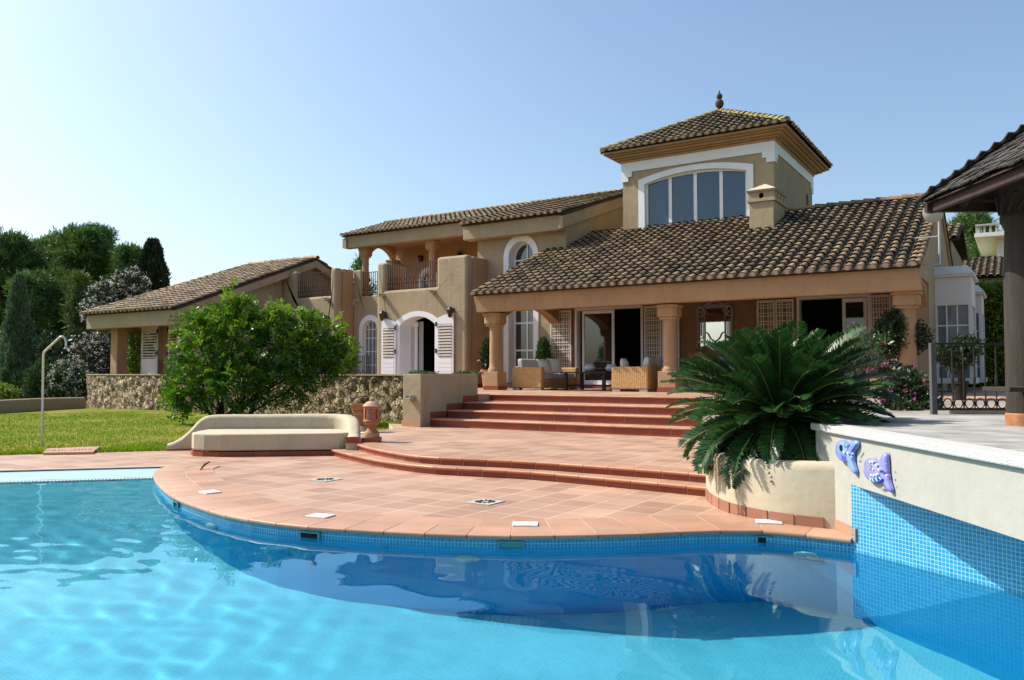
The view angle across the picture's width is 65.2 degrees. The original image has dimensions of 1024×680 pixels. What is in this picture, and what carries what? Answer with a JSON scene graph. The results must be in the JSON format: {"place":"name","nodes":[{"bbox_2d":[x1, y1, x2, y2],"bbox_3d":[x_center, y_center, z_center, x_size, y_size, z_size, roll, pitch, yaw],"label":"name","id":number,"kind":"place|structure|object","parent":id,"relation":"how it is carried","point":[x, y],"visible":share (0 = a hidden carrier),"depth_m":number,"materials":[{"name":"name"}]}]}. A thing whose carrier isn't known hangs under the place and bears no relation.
{"place":"outdoors","nodes":[
{"label":"outdoors","id":0,"kind":"place"},
{"bbox_2d":[0,407,401,454],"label":"lawn","id":1,"kind":"structure","parent":0,"point":[78,411],"depth_m":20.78,"materials":[{"name":"plant"}]},
{"bbox_2d":[0,397,85,412],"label":"garden wall","id":2,"kind":"structure","parent":1,"relation":"on","point":[18,405],"depth_m":32.29,"materials":[{"name":"beige paint"}]},
{"bbox_2d":[40,335,68,446],"bbox_3d":[-9.379,1.102,16.383,0.600,2.388,0.098,0,-2,9],"label":"garden shower","id":3,"kind":"object","parent":1,"relation":"on","point":[43,375],"visible":0.96,"depth_m":16.42,"materials":[{"name":"metal"}]},
{"bbox_2d":[43,446,100,454],"bbox_3d":[-8.480,2.128,15.366,0.913,0.050,1.244,1,-3,-21],"label":"shower tray","id":4,"kind":"object","parent":1,"relation":"on","point":[82,450],"visible":0.95,"depth_m":14.97,"materials":[{"name":"stone"}]},
{"bbox_2d":[1,447,166,454],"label":"edge grass","id":5,"kind":"structure","parent":1,"relation":"on","point":[97,449],"depth_m":15.32,"materials":[{"name":"green plant"}]},
{"bbox_2d":[86,374,402,421],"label":"stone wall","id":6,"kind":"structure","parent":1,"relation":"on","point":[141,391],"depth_m":25.76,"materials":[{"name":"beige stone"}]},
{"bbox_2d":[156,277,362,423],"bbox_3d":[-6.934,0.375,22.143,5.693,4.244,2.854,0,-2,-3],"label":"glossy shrub","id":7,"kind":"object","parent":1,"relation":"on","point":[221,371],"visible":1,"depth_m":21.98,"materials":[{"name":"green plant"}]},
{"bbox_2d":[349,404,367,431],"bbox_3d":[-3.337,1.717,17.624,0.490,0.600,0.490,-2,-3,33],"label":"urn planter","id":8,"kind":"object","parent":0,"point":[358,410],"visible":0.55,"depth_m":17.49,"materials":[{"name":"ceramic"}]},
{"bbox_2d":[0,450,732,535],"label":"pool deck","id":9,"kind":"structure","parent":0,"point":[360,488],"depth_m":10.39,"materials":[{"name":"tile"}]},
{"bbox_2d":[0,466,164,470],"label":"edge strip","id":10,"kind":"object","parent":9,"relation":"on","point":[82,468],"visible":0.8,"depth_m":12.61,"materials":[{"name":"beige paint"}]},
{"bbox_2d":[167,414,360,456],"bbox_3d":[-4.794,1.811,15.364,4.037,0.714,1.701,0,-2,-1],"label":"poolside bench","id":11,"kind":"object","parent":9,"relation":"on","point":[268,433],"visible":0.88,"depth_m":14.84,"materials":[{"name":"beige paint"}]},
{"bbox_2d":[309,477,340,481],"bbox_3d":[-2.647,1.974,11.338,0.340,0.012,0.340,-2,-3,33],"label":"floor drain","id":12,"kind":"object","parent":9,"relation":"on","point":[324,479],"visible":1,"depth_m":11.30,"materials":[{"name":"metal"}]},
{"bbox_2d":[465,498,504,504],"bbox_3d":[-0.313,1.890,9.355,0.340,0.012,0.340,-2,-3,33],"label":"floor drain","id":13,"kind":"object","parent":9,"relation":"on","point":[481,501],"visible":1,"depth_m":9.33,"materials":[{"name":"metal"}]},
{"bbox_2d":[361,423,703,482],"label":"patio","id":14,"kind":"structure","parent":9,"relation":"on","point":[659,451],"depth_m":14.23,"materials":[{"name":"tile"}]},
{"bbox_2d":[361,397,381,441],"bbox_3d":[-2.634,1.491,15.026,0.342,0.830,0.342,0,-2,0],"label":"terracotta lantern","id":15,"kind":"object","parent":14,"relation":"on","point":[371,420],"visible":1,"depth_m":14.91,"materials":[{"name":"ceramic"}]},
{"bbox_2d":[402,374,477,426],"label":"wall","id":16,"kind":"structure","parent":14,"relation":"on","point":[424,395],"depth_m":19.49,"materials":[{"name":"beige paint"}]},
{"bbox_2d":[405,369,438,373],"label":"pink geranium","id":17,"kind":"object","parent":16,"relation":"in","point":[419,372],"visible":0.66,"depth_m":19.93,"materials":[{"name":"green plant"}]},
{"bbox_2d":[430,395,477,425],"bbox_3d":[-1.440,1.778,20.319,0.018,0.706,2.020,-2,-3,33],"label":"skirting","id":18,"kind":"object","parent":14,"relation":"on","point":[454,406],"visible":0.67,"depth_m":20.21,"materials":[{"name":"tile"}]},
{"bbox_2d":[356,442,705,477],"bbox_3d":[-0.299,1.807,12.186,7.185,0.042,1.182,-2,-3,40],"label":"step tread","id":19,"kind":"object","parent":14,"relation":"on","point":[377,447],"visible":0.96,"depth_m":11.71,"materials":[{"name":"tile"}]},
{"bbox_2d":[358,447,705,482],"bbox_3d":[-0.398,1.856,12.066,7.157,0.078,0.821,-2,-3,41],"label":"step riser","id":20,"kind":"object","parent":14,"relation":"attached to","point":[586,470],"visible":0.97,"depth_m":11.51,"materials":[{"name":"tile"}]},
{"bbox_2d":[438,418,702,438],"bbox_3d":[1.007,1.995,18.025,6.600,0.278,0.730,-2,-3,33],"label":"step","id":21,"kind":"object","parent":14,"relation":"on","point":[578,422],"visible":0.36,"depth_m":17.61,"materials":[{"name":"tile"}]},
{"bbox_2d":[432,420,691,437],"bbox_3d":[0.811,1.948,17.721,6.584,0.146,0.020,-2,-3,33],"label":"step riser","id":22,"kind":"object","parent":21,"relation":"attached to","point":[607,430],"visible":0.98,"depth_m":17.49,"materials":[{"name":"tile"}]},
{"bbox_2d":[431,418,695,430],"bbox_3d":[0.902,1.866,17.866,6.592,0.042,0.420,-2,-3,33],"label":"step tread","id":23,"kind":"object","parent":21,"relation":"on","point":[569,424],"visible":1,"depth_m":17.55,"materials":[{"name":"tile"}]},
{"bbox_2d":[448,409,693,426],"bbox_3d":[1.370,1.928,18.597,6.600,0.460,0.780,-2,-3,33],"label":"step","id":24,"kind":"object","parent":21,"relation":"on","point":[574,412],"visible":0.14,"depth_m":18.38,"materials":[{"name":"tile"}]},
{"bbox_2d":[447,410,702,419],"bbox_3d":[1.252,1.708,18.421,6.592,0.042,0.420,-2,-3,33],"label":"step tread","id":25,"kind":"object","parent":24,"relation":"on","point":[576,414],"visible":0.92,"depth_m":18.30,"materials":[{"name":"tile"}]},
{"bbox_2d":[448,412,702,425],"bbox_3d":[1.161,1.790,18.276,6.584,0.146,0.020,-2,-3,33],"label":"step riser","id":26,"kind":"object","parent":24,"relation":"attached to","point":[620,420],"visible":0.96,"depth_m":18.14,"materials":[{"name":"tile"}]},
{"bbox_2d":[415,468,687,494],"bbox_3d":[-0.454,1.986,12.163,7.675,0.162,1.253,-2,-3,40],"label":"step","id":27,"kind":"object","parent":9,"relation":"on","point":[482,476],"visible":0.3,"depth_m":11.68,"materials":[{"name":"tile"}]},
{"bbox_2d":[332,452,704,495],"bbox_3d":[-0.637,1.968,11.956,7.665,0.082,0.728,-2,-3,41],"label":"step riser","id":28,"kind":"object","parent":27,"relation":"attached to","point":[566,480],"visible":0.94,"depth_m":11.33,"materials":[{"name":"tile"}]},
{"bbox_2d":[331,448,706,490],"bbox_3d":[-0.545,1.917,12.070,7.683,0.042,1.077,-2,-3,41],"label":"step tread","id":29,"kind":"object","parent":27,"relation":"on","point":[359,454],"visible":0.94,"depth_m":11.34,"materials":[{"name":"tile"}]},
{"bbox_2d":[705,445,835,528],"bbox_3d":[2.872,1.574,9.470,1.119,0.658,3.611,0,-2,6],"label":"cycad planter","id":30,"kind":"object","parent":9,"relation":"on","point":[800,493],"visible":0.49,"depth_m":8.01,"materials":[{"name":"beige paint"}]},
{"bbox_2d":[659,319,902,488],"bbox_3d":[3.016,0.832,9.189,2.677,2.038,2.678,-2,-3,33],"label":"cycad","id":31,"kind":"object","parent":30,"relation":"in","point":[776,402],"visible":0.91,"depth_m":8.63,"materials":[{"name":"green plant"}]},
{"bbox_2d":[811,423,1023,540],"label":"deck wall","id":32,"kind":"structure","parent":9,"relation":"on","point":[979,485],"depth_m":5.83,"materials":[{"name":"paint"}]},
{"bbox_2d":[835,440,859,473],"bbox_3d":[3.060,1.056,7.313,0.059,0.305,0.516,0,-2,0],"label":"fish plaque","id":33,"kind":"object","parent":32,"relation":"attached to","point":[845,450],"visible":1,"depth_m":7.24,"materials":[{"name":"ceramic"}]},
{"bbox_2d":[863,452,893,492],"bbox_3d":[3.059,1.089,6.712,0.062,0.317,0.508,0,-2,0],"label":"fish plaque","id":34,"kind":"object","parent":32,"relation":"attached to","point":[875,470],"visible":1,"depth_m":6.62,"materials":[{"name":"ceramic"}]},
{"bbox_2d":[837,414,1023,451],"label":"stone deck","id":35,"kind":"structure","parent":32,"relation":"on","point":[992,430],"depth_m":7.70,"materials":[{"name":"white stone"}]},
{"bbox_2d":[928,343,1005,414],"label":"railing","id":36,"kind":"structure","parent":35,"relation":"on","point":[934,408],"depth_m":10.19,"materials":[{"name":"metal"}]},
{"bbox_2d":[916,124,1023,426],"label":"gazebo","id":37,"kind":"object","parent":35,"relation":"on","point":[991,180],"visible":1,"depth_m":7.92,"materials":[{"name":"brown wood"}]},
{"bbox_2d":[949,406,1005,413],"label":"curb slab","id":38,"kind":"structure","parent":35,"relation":"on","point":[977,411],"depth_m":10.29,"materials":[{"name":"beige paint"}]},
{"bbox_2d":[0,477,1023,679],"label":"pool water","id":39,"kind":"structure","parent":0,"point":[132,579],"depth_m":5.46,"materials":[{"name":"blue liquid"}]},
{"bbox_2d":[0,0,1023,295],"label":"sky","id":40,"kind":"structure","parent":0,"point":[228,134],"materials":[{"name":"blue"}]},
{"bbox_2d":[523,394,701,404],"bbox_3d":[2.003,1.820,20.335,5.800,0.824,0.580,-2,-3,33],"label":"step","id":41,"kind":"object","parent":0,"point":[606,401],"visible":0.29,"depth_m":19.79,"materials":[{"name":"tile"}]},
{"bbox_2d":[489,394,695,398],"bbox_3d":[1.939,1.421,20.251,5.792,0.042,0.420,-2,-3,33],"label":"step tread","id":42,"kind":"object","parent":41,"relation":"on","point":[616,396],"visible":0.92,"depth_m":20.06,"materials":[{"name":"tile"}]},
{"bbox_2d":[490,396,696,404],"bbox_3d":[1.848,1.503,20.105,5.786,0.146,0.020,-2,-3,33],"label":"step riser","id":43,"kind":"object","parent":41,"relation":"attached to","point":[587,399],"visible":0.92,"depth_m":20.08,"materials":[{"name":"tile"}]},
{"bbox_2d":[478,387,1005,400],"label":"terrace","id":44,"kind":"structure","parent":0,"point":[483,395],"depth_m":22.28,"materials":[{"name":"tile"}]},
{"bbox_2d":[477,336,489,385],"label":"potted plant","id":45,"kind":"object","parent":44,"relation":"on","point":[484,356],"visible":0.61,"depth_m":29.81,"materials":[{"name":"green plant"}]},
{"bbox_2d":[79,90,986,391],"bbox_3d":[0.886,-3.559,36.886,35.944,13.240,23.960,-2,-3,33],"label":"villa","id":46,"kind":"object","parent":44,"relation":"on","point":[669,238],"visible":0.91,"depth_m":30.15,"materials":[{"name":"beige paint"}]},
{"bbox_2d":[358,315,377,373],"bbox_3d":[-6.273,0.443,35.790,1.320,3.130,0.280,-2,-3,33],"label":"window","id":47,"kind":"structure","parent":46,"relation":"in","point":[368,327],"depth_m":35.93,"materials":[{"name":"white paint"}]},
{"bbox_2d":[396,311,439,373],"bbox_3d":[-3.694,0.375,33.141,2.320,3.100,0.785,-2,-3,33],"label":"door","id":48,"kind":"structure","parent":46,"relation":"in","point":[406,325],"depth_m":33.60,"materials":[{"name":"white paint"}]},
{"bbox_2d":[419,267,436,288],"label":"window","id":49,"kind":"structure","parent":46,"relation":"in","point":[423,271],"depth_m":42.91,"materials":[{"name":"white paint"}]},
{"bbox_2d":[503,235,538,381],"bbox_3d":[0.500,-1.259,32.120,1.640,5.920,0.580,-2,-3,33],"label":"window","id":50,"kind":"structure","parent":46,"relation":"in","point":[521,328],"depth_m":32.27,"materials":[{"name":"white paint"}]},
{"bbox_2d":[575,305,642,384],"bbox_3d":[3.656,0.237,29.890,2.790,2.940,0.330,-2,-3,33],"label":"door","id":51,"kind":"structure","parent":46,"relation":"in","point":[598,326],"depth_m":30.23,"materials":[{"name":"white paint"}]},
{"bbox_2d":[638,162,753,228],"bbox_3d":[6.969,-5.376,30.400,4.500,2.520,0.400,-2,-3,33],"label":"window","id":52,"kind":"structure","parent":46,"relation":"in","point":[704,191],"depth_m":30.36,"materials":[{"name":"glass"}]},
{"bbox_2d":[696,301,733,349],"bbox_3d":[6.983,-0.522,27.559,1.342,1.725,0.180,-2,-3,33],"label":"window","id":53,"kind":"structure","parent":46,"relation":"attached to","point":[715,322],"depth_m":27.60,"materials":[{"name":"clear glass"}]},
{"bbox_2d":[796,294,870,383],"bbox_3d":[10.324,0.057,25.629,2.220,2.940,0.330,-2,-3,33],"label":"door","id":54,"kind":"structure","parent":46,"relation":"in","point":[854,309],"depth_m":25.39,"materials":[{"name":"white paint"}]},
{"bbox_2d":[870,308,935,358],"bbox_3d":[10.028,-0.143,20.563,1.638,1.444,1.082,-1,-2,13],"label":"hanging plant","id":55,"kind":"object","parent":46,"relation":"hanging from","point":[889,323],"visible":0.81,"depth_m":20.41,"materials":[{"name":"green plant"}]},
{"bbox_2d":[914,208,942,265],"bbox_3d":[10.957,-2.914,21.036,0.722,1.881,0.385,-2,-3,33],"label":"downpipe","id":56,"kind":"object","parent":46,"relation":"attached to","point":[933,218],"visible":0.52,"depth_m":21.00,"materials":[{"name":"grey metal"}]},
{"bbox_2d":[934,265,978,383],"bbox_3d":[13.790,-0.426,24.754,1.084,3.530,2.331,-2,-3,33],"label":"bay window","id":57,"kind":"structure","parent":46,"relation":"in","point":[955,307],"depth_m":23.97,"materials":[{"name":"white paint"}]},
{"bbox_2d":[968,285,986,382],"bbox_3d":[15.906,-0.180,27.963,1.184,3.310,2.031,-2,-3,33],"label":"bay window","id":58,"kind":"structure","parent":46,"relation":"in","point":[980,295],"depth_m":27.02,"materials":[{"name":"white paint"}]},
{"bbox_2d":[534,336,552,358],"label":"potted plant","id":59,"kind":"object","parent":44,"relation":"on","point":[543,346],"visible":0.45,"depth_m":30.45,"materials":[{"name":"green plant"}]},
{"bbox_2d":[512,359,578,389],"bbox_3d":[1.211,1.203,28.104,1.170,1.060,2.700,-2,-3,33],"label":"rattan sofa","id":60,"kind":"object","parent":44,"relation":"on","point":[528,373],"visible":0.91,"depth_m":27.19,"materials":[{"name":"brown wicker"}]},
{"bbox_2d":[537,359,551,373],"bbox_3d":[1.104,0.895,27.234,0.540,0.514,0.292,2,-3,-42],"label":"pillow","id":61,"kind":"object","parent":60,"relation":"on","point":[545,363],"visible":0.76,"depth_m":27.13,"materials":[{"name":"white fabric"}]},
{"bbox_2d":[546,358,562,373],"bbox_3d":[1.456,0.889,27.544,0.560,0.543,0.282,1,-3,-17],"label":"pillow","id":62,"kind":"object","parent":60,"relation":"on","point":[555,365],"visible":0.93,"depth_m":27.45,"materials":[{"name":"white fabric"}]},
{"bbox_2d":[475,401,689,414],"bbox_3d":[1.882,1.871,19.400,6.600,0.642,1.280,-2,-3,33],"label":"step","id":63,"kind":"object","parent":44,"relation":"attached to","point":[579,403],"visible":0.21,"depth_m":19.67,"materials":[{"name":"tile"}]},
{"bbox_2d":[464,402,685,408],"bbox_3d":[1.629,1.551,19.018,6.592,0.042,0.420,-2,-3,33],"label":"step tread","id":64,"kind":"object","parent":63,"relation":"on","point":[588,405],"visible":0.84,"depth_m":18.92,"materials":[{"name":"tile"}]},
{"bbox_2d":[464,404,695,414],"bbox_3d":[1.538,1.633,18.872,6.584,0.146,0.020,-2,-3,33],"label":"step riser","id":65,"kind":"object","parent":63,"relation":"attached to","point":[652,411],"visible":0.88,"depth_m":18.91,"materials":[{"name":"tile"}]},
{"bbox_2d":[560,372,611,390],"bbox_3d":[2.695,1.370,26.731,1.700,0.610,1.400,-2,-3,33],"label":"coffee table","id":66,"kind":"object","parent":44,"relation":"on","point":[582,385],"visible":0.74,"depth_m":26.56,"materials":[{"name":"black wood"}]},
{"bbox_2d":[584,364,595,371],"bbox_3d":[2.634,0.951,27.025,0.410,0.250,0.410,-2,-3,33],"label":"ceramic vase","id":67,"kind":"object","parent":66,"relation":"on","point":[589,367],"visible":1,"depth_m":26.89,"materials":[{"name":"blue ceramic"}]},
{"bbox_2d":[612,357,662,391],"bbox_3d":[4.130,1.086,25.349,1.220,1.060,2.000,-2,-3,33],"label":"rattan sofa","id":68,"kind":"object","parent":44,"relation":"on","point":[644,378],"visible":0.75,"depth_m":24.52,"materials":[{"name":"brown wicker"}]},
{"bbox_2d":[679,361,730,387],"bbox_3d":[7.015,1.205,27.091,2.600,0.970,0.650,-2,-3,33],"label":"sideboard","id":69,"kind":"object","parent":44,"relation":"on","point":[681,363],"visible":0.18,"depth_m":27.51,"materials":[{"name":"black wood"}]},
{"bbox_2d":[687,349,700,358],"bbox_3d":[6.286,0.524,27.557,0.480,0.430,0.480,-2,-3,33],"label":"clay jar","id":70,"kind":"object","parent":69,"relation":"on","point":[691,352],"visible":0.62,"depth_m":27.39,"materials":[{"name":"ceramic"}]},
{"bbox_2d":[962,256,1003,281],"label":"tiled outhouse","id":71,"kind":"structure","parent":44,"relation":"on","point":[991,268],"depth_m":39.27,"materials":[{"name":"tile"}]},
{"bbox_2d":[968,278,1004,386],"bbox_3d":[23.120,-0.370,31.072,12.832,5.012,2.575,-2,-3,33],"label":"clipped hedge","id":72,"kind":"object","parent":44,"relation":"on","point":[994,314],"visible":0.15,"depth_m":32.50,"materials":[{"name":"green plant"}]},
{"bbox_2d":[703,397,1005,437],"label":"side path","id":73,"kind":"structure","parent":0,"point":[947,403],"depth_m":14.47,"materials":[{"name":"beige stone"}]},
{"bbox_2d":[838,320,893,400],"bbox_3d":[6.907,0.438,15.582,0.992,1.703,0.910,-2,-3,33],"label":"pink bougainvillea","id":74,"kind":"object","parent":73,"relation":"on","point":[871,351],"visible":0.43,"depth_m":15.55,"materials":[{"name":"green plant"}]},
{"bbox_2d":[866,357,915,380],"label":"geranium","id":75,"kind":"object","parent":73,"relation":"on","point":[886,366],"visible":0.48,"depth_m":16.81,"materials":[{"name":"green plant"}]},
{"bbox_2d":[889,399,926,410],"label":"red geranium","id":76,"kind":"object","parent":73,"relation":"on","point":[907,405],"visible":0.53,"depth_m":12.47,"materials":[{"name":"green plant"}]},
{"bbox_2d":[872,363,945,409],"bbox_3d":[6.508,0.902,13.159,1.134,1.048,0.918,-2,-3,33],"label":"bougainvillea","id":77,"kind":"object","parent":73,"relation":"on","point":[913,387],"visible":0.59,"depth_m":13.01,"materials":[{"name":"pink plant"}]},
{"bbox_2d":[936,331,986,399],"bbox_3d":[9.780,0.572,17.472,1.094,1.538,0.980,-2,-3,33],"label":"potted plant","id":78,"kind":"object","parent":73,"relation":"on","point":[957,361],"visible":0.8,"depth_m":17.37,"materials":[{"name":"green plant"}]},
{"label":"ground","id":79,"kind":"structure","parent":0,"visible":0},
{"bbox_2d":[0,382,21,399],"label":"shrub","id":80,"kind":"object","parent":79,"relation":"on","point":[6,390],"visible":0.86,"depth_m":32.63,"materials":[{"name":"green plant"}]},
{"bbox_2d":[0,272,39,398],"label":"cypress tree","id":81,"kind":"object","parent":79,"relation":"on","point":[18,347],"visible":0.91,"depth_m":37.69,"materials":[{"name":"green plant"}]},
{"bbox_2d":[0,226,49,341],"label":"pine tree","id":82,"kind":"object","parent":79,"relation":"on","point":[17,251],"visible":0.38,"depth_m":53.72,"materials":[{"name":"green plant"}]},
{"bbox_2d":[0,268,66,346],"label":"pine tree","id":83,"kind":"object","parent":79,"relation":"on","point":[38,282],"visible":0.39,"depth_m":47.44,"materials":[{"name":"green plant"}]},
{"bbox_2d":[16,354,72,398],"bbox_3d":[-21.466,1.885,36.979,2.328,2.545,2.298,-2,-3,33],"label":"oleander bush","id":84,"kind":"object","parent":79,"relation":"on","point":[32,378],"visible":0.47,"depth_m":36.49,"materials":[{"name":"green plant"}]},
{"bbox_2d":[29,233,63,268],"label":"pine tree","id":85,"kind":"object","parent":79,"relation":"on","point":[42,242],"visible":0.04,"depth_m":57.61,"materials":[{"name":"green plant"}]},
{"bbox_2d":[40,358,92,398],"bbox_3d":[-20.117,1.921,36.390,2.566,2.416,2.043,-2,-3,33],"label":"oleander bush","id":86,"kind":"object","parent":79,"relation":"on","point":[67,379],"visible":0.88,"depth_m":36.04,"materials":[{"name":"green plant"}]},
{"bbox_2d":[37,278,99,351],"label":"pine tree","id":87,"kind":"object","parent":79,"relation":"on","point":[59,285],"visible":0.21,"depth_m":48.34,"materials":[{"name":"green plant"}]},
{"bbox_2d":[35,323,103,363],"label":"dark shrub","id":88,"kind":"object","parent":79,"relation":"on","point":[57,349],"visible":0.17,"depth_m":42.42,"materials":[{"name":"green plant"}]},
{"bbox_2d":[56,267,98,344],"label":"young pine","id":89,"kind":"object","parent":79,"relation":"on","point":[78,291],"visible":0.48,"depth_m":43.76,"materials":[{"name":"green plant"}]},
{"bbox_2d":[40,221,119,332],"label":"pine tree","id":90,"kind":"object","parent":79,"relation":"on","point":[87,246],"visible":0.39,"depth_m":53.83,"materials":[{"name":"green plant"}]},
{"bbox_2d":[68,265,155,400],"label":"flowering shrub","id":91,"kind":"object","parent":79,"relation":"on","point":[124,286],"visible":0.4,"depth_m":40.61,"materials":[{"name":"green plant"}]},
{"bbox_2d":[101,241,142,346],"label":"pine tree","id":92,"kind":"object","parent":79,"relation":"on","point":[129,256],"visible":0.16,"depth_m":51.84,"materials":[{"name":"green plant"}]},
{"bbox_2d":[127,327,149,373],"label":"yellowing shrub","id":93,"kind":"object","parent":79,"relation":"on","point":[135,353],"visible":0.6,"depth_m":37.27,"materials":[{"name":"green plant"}]},
{"bbox_2d":[132,237,171,353],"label":"cypress tree","id":94,"kind":"object","parent":79,"relation":"on","point":[151,261],"visible":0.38,"depth_m":47.74,"materials":[{"name":"green plant"}]},
{"bbox_2d":[348,252,376,294],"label":"pine tree","id":95,"kind":"object","parent":79,"relation":"on","point":[357,265],"visible":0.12,"depth_m":54.92,"materials":[{"name":"green plant"}]},
{"bbox_2d":[0,467,1023,595],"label":"pool basin","id":96,"kind":"object","parent":79,"relation":"in","point":[896,530],"visible":0.13,"depth_m":6.87,"materials":[{"name":"tile"}]},
{"bbox_2d":[0,477,152,482],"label":"overflow grating","id":97,"kind":"object","parent":96,"relation":"attached to","point":[74,480],"visible":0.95,"depth_m":11.99,"materials":[{"name":"plastic"}]},
{"bbox_2d":[299,530,319,538],"bbox_3d":[-1.982,1.919,7.824,0.240,0.090,0.020,-1,-3,22],"label":"pool skimmer","id":98,"kind":"object","parent":96,"relation":"attached to","point":[310,534],"visible":0.73,"depth_m":7.83,"materials":[{"name":"teal plastic"}]},
{"bbox_2d":[153,466,851,543],"bbox_3d":[-1.671,1.907,9.393,10.422,0.042,3.131,-2,-3,33],"label":"pool coping","id":99,"kind":"object","parent":96,"relation":"on","point":[176,483],"visible":0.95,"depth_m":8.01,"materials":[{"name":"tile"}]},
{"bbox_2d":[305,513,335,518],"bbox_3d":[-2.001,1.834,8.353,0.250,0.019,0.200,-1,-3,22],"label":"skimmer lid","id":100,"kind":"object","parent":99,"relation":"on","point":[321,515],"visible":1,"depth_m":8.31,"materials":[{"name":"plastic"}]},
{"bbox_2d":[185,466,812,534],"bbox_3d":[-1.632,1.890,9.406,10.382,0.001,3.075,-2,-3,33],"label":"coping grout","id":101,"kind":"object","parent":99,"relation":"on","point":[482,519],"visible":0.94,"depth_m":8.11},
{"bbox_2d":[512,521,537,526],"bbox_3d":[0.130,1.815,7.888,0.250,0.019,0.200,0,-2,2],"label":"skimmer lid","id":102,"kind":"object","parent":99,"relation":"on","point":[524,524],"visible":1,"depth_m":7.83,"materials":[{"name":"plastic"}]},
{"bbox_2d":[755,519,782,524],"bbox_3d":[2.573,1.820,8.016,0.250,0.019,0.200,-1,-3,14],"label":"skimmer lid","id":103,"kind":"object","parent":99,"relation":"on","point":[763,521],"visible":0.89,"depth_m":7.95,"materials":[{"name":"plastic"}]},
{"bbox_2d":[497,541,523,547],"bbox_3d":[-0.014,1.899,7.376,0.240,0.090,0.020,0,-2,2],"label":"pool skimmer","id":104,"kind":"object","parent":96,"relation":"attached to","point":[513,544],"visible":0.73,"depth_m":7.38,"materials":[{"name":"teal plastic"}]},
{"bbox_2d":[750,535,774,542],"bbox_3d":[2.384,1.910,7.623,0.240,0.090,0.020,-1,-3,14],"label":"pool skimmer","id":105,"kind":"object","parent":96,"relation":"attached to","point":[761,538],"visible":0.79,"depth_m":7.63,"materials":[{"name":"teal plastic"}]},
{"bbox_2d":[951,213,1000,258],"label":"tree","id":106,"kind":"object","parent":79,"relation":"on","point":[968,221],"visible":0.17,"depth_m":51.84,"materials":[{"name":"green plant"}]},
{"bbox_2d":[974,223,1003,256],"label":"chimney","id":107,"kind":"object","parent":79,"relation":"on","point":[990,243],"depth_m":44.19,"materials":[{"name":"paint"}]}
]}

